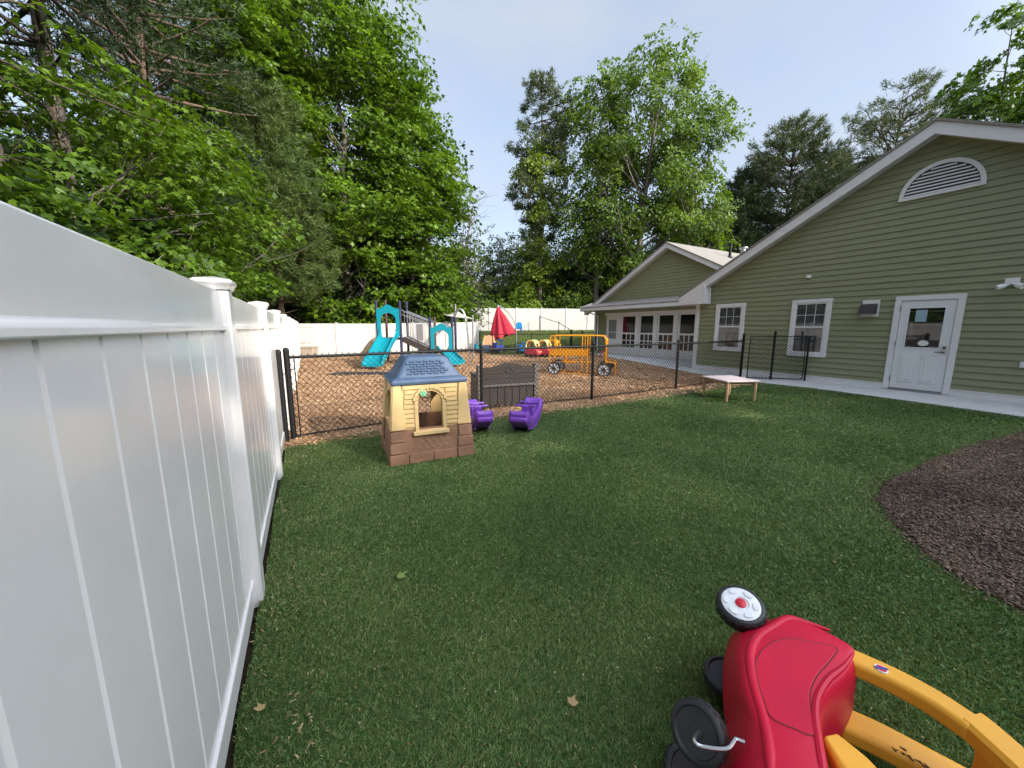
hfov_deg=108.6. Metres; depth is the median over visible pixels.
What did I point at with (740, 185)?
pine tree
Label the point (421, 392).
window frame
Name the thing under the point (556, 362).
play bus
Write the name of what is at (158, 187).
woods trunks
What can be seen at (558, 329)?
chain link fence
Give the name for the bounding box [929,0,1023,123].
maple tree
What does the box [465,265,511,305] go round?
broadleaf tree
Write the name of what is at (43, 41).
pine tree
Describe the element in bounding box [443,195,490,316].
young tree
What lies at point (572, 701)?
fallen leaf
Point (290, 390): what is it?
chain link fence
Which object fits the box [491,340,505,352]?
ride on toy
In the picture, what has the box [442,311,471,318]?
shade sail
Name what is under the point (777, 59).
sky
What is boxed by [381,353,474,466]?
playhouse
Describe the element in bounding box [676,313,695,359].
glazed door
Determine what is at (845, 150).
pine tree
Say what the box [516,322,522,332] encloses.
toy chair
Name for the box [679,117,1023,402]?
green building
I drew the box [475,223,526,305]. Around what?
broadleaf tree
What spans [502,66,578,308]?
pine tree
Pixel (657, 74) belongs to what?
oak tree
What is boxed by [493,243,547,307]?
broadleaf tree
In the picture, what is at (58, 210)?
maple tree
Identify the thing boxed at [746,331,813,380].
chain link gate
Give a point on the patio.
(999, 407)
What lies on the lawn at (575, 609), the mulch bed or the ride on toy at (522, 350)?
the mulch bed
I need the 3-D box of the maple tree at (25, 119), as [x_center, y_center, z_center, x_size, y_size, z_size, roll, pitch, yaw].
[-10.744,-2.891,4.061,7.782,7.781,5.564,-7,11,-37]
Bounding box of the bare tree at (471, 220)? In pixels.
[455,189,497,299]
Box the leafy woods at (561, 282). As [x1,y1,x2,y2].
[427,224,656,308]
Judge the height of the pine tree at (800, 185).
20.445 m
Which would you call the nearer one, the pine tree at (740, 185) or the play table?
the play table
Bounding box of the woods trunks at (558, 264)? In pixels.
[488,243,650,303]
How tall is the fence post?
1.240 m
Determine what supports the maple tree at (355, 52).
on the forest floor
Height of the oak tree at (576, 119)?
21.863 m
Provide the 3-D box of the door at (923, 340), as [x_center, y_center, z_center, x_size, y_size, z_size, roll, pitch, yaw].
[9.221,-0.863,8.297,0.093,2.007,0.844,-5,10,-29]
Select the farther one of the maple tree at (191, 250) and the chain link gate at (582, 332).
the chain link gate at (582, 332)
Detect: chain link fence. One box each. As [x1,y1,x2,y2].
[282,333,745,438]
[479,330,570,354]
[539,316,571,345]
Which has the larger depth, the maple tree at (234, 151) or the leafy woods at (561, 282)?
the leafy woods at (561, 282)
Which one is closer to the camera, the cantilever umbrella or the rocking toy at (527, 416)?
the rocking toy at (527, 416)
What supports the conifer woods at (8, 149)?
on the forest floor
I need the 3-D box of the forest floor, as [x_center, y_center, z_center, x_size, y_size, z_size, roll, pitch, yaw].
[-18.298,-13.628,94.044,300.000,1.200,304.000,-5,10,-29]
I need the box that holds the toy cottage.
[482,335,495,352]
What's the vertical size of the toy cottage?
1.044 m
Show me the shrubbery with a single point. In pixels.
(555, 305)
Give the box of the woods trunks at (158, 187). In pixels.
[2,120,461,314]
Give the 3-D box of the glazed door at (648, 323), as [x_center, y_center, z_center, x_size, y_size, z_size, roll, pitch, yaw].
[6.807,-2.435,18.487,0.033,2.077,1.110,-5,10,-29]
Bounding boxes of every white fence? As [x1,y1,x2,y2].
[0,201,300,767]
[298,321,478,354]
[461,307,594,330]
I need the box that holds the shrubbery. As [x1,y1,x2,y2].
[473,288,599,308]
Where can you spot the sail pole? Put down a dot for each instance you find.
(473, 333)
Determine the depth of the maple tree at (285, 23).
21.70 m
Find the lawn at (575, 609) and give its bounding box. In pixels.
[233,383,1023,767]
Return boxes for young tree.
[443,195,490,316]
[457,228,492,319]
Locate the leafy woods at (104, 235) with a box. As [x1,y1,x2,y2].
[0,108,492,326]
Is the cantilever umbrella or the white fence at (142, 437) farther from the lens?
the cantilever umbrella
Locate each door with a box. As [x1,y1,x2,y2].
[606,316,618,353]
[620,315,639,354]
[638,314,657,356]
[656,313,678,358]
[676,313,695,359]
[889,299,957,391]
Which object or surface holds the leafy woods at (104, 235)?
on the forest floor
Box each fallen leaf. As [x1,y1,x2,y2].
[253,703,265,710]
[397,571,406,578]
[567,694,578,705]
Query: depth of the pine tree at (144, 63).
11.95 m
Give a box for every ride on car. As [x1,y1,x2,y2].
[525,340,541,357]
[537,340,550,357]
[662,585,1023,767]
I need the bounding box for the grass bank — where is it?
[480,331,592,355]
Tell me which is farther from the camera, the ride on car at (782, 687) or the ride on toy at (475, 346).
the ride on toy at (475, 346)
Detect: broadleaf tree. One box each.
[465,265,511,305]
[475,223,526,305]
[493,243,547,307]
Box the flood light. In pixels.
[995,278,1023,289]
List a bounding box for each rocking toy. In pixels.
[468,399,492,429]
[509,397,542,429]
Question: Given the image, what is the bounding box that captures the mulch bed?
[877,434,1023,610]
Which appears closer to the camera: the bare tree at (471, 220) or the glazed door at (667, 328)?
the glazed door at (667, 328)
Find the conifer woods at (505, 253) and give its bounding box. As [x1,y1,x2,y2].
[474,240,654,303]
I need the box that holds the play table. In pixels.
[701,375,759,401]
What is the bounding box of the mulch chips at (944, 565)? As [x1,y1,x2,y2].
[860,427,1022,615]
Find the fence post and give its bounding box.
[276,349,289,441]
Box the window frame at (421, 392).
[412,385,449,435]
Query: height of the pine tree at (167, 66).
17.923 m
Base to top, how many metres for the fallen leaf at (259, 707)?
0.015 m
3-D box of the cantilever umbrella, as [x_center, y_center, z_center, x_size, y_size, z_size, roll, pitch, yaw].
[-0.357,-3.247,21.767,2.021,2.794,0.883,-1,9,-4]
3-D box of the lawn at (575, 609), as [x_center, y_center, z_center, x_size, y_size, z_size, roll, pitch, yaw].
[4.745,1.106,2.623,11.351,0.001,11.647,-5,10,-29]
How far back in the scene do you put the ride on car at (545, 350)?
18.16 m
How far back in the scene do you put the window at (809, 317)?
10.09 m
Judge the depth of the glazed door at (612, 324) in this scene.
20.57 m
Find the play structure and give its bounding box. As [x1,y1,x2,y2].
[358,300,470,366]
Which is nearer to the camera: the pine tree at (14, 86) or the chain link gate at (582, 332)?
the pine tree at (14, 86)
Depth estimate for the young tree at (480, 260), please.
28.90 m
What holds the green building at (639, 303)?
on the patio
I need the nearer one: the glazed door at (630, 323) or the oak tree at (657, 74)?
the glazed door at (630, 323)
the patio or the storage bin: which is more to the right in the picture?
the patio
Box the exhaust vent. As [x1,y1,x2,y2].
[858,300,879,316]
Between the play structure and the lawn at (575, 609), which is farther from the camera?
the play structure
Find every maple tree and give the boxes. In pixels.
[0,0,309,300]
[0,115,56,134]
[0,127,284,300]
[7,73,312,302]
[107,0,339,287]
[127,2,352,262]
[195,0,462,323]
[332,67,481,326]
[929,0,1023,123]
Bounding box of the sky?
[0,0,1023,285]
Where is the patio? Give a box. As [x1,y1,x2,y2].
[591,352,1023,416]
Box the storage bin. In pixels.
[300,346,318,358]
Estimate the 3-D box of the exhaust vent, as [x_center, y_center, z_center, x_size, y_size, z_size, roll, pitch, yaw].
[8.706,-1.845,8.978,0.200,0.400,0.330,-5,10,-29]
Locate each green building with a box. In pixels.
[580,242,738,359]
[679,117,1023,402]
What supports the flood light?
attached to the green building at (919, 234)
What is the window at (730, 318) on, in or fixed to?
in the green building at (919, 234)
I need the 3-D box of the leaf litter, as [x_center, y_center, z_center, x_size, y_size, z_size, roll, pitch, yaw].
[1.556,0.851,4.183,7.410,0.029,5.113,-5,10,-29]
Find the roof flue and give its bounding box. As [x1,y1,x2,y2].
[739,247,747,252]
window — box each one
[713,303,745,351]
[786,298,832,357]
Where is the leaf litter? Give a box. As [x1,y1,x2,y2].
[242,395,1023,767]
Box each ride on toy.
[472,341,482,351]
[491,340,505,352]
[517,342,525,352]
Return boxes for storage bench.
[470,363,537,405]
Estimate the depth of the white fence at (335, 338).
19.35 m
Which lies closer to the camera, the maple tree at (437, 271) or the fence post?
the fence post
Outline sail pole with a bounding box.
[472,315,473,358]
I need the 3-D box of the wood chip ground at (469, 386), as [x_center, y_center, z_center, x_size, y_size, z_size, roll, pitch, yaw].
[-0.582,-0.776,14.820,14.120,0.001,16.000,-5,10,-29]
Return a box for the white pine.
[194,58,344,343]
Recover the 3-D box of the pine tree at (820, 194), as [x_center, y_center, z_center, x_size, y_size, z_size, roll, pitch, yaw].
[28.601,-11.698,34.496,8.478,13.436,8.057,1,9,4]
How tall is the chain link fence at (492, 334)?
1.351 m
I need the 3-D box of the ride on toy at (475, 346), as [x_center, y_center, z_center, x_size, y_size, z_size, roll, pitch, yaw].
[-1.946,-2.169,21.532,0.445,0.678,0.854,4,10,26]
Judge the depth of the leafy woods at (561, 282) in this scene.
35.56 m
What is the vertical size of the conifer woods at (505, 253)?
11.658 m
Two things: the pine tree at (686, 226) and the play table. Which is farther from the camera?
the pine tree at (686, 226)
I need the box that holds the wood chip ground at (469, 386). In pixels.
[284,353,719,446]
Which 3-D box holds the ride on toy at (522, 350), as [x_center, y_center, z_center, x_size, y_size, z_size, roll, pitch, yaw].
[0.617,-2.034,20.743,0.428,0.652,0.822,4,10,26]
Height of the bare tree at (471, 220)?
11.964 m
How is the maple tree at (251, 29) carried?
on the forest floor
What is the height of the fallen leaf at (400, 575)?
0.012 m
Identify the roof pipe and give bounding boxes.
[728,243,732,258]
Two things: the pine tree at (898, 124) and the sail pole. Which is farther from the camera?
the pine tree at (898, 124)
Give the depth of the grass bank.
26.24 m
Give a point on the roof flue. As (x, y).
(743, 249)
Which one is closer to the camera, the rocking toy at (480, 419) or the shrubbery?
the rocking toy at (480, 419)
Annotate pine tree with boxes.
[0,0,173,205]
[0,0,207,247]
[4,0,270,222]
[21,0,223,221]
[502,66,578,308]
[649,197,715,249]
[691,165,784,253]
[725,107,864,251]
[782,145,883,217]
[805,182,832,205]
[840,66,991,168]
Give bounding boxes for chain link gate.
[572,331,596,350]
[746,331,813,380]
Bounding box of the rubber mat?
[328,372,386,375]
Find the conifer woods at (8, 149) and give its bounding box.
[0,95,437,306]
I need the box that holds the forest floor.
[225,345,590,767]
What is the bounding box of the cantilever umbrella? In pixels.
[490,305,516,351]
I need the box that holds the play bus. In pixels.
[548,335,616,376]
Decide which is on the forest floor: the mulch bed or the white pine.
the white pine
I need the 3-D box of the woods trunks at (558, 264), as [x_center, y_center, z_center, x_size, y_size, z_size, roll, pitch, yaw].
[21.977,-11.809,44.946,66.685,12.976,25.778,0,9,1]
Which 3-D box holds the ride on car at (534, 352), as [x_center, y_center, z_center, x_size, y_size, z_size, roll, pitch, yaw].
[1.060,-1.756,18.242,0.780,0.870,0.512,5,10,31]
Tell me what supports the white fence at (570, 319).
on the grass bank
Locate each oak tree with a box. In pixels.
[543,55,670,304]
[565,18,736,289]
[639,84,756,254]
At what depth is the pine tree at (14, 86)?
5.10 m

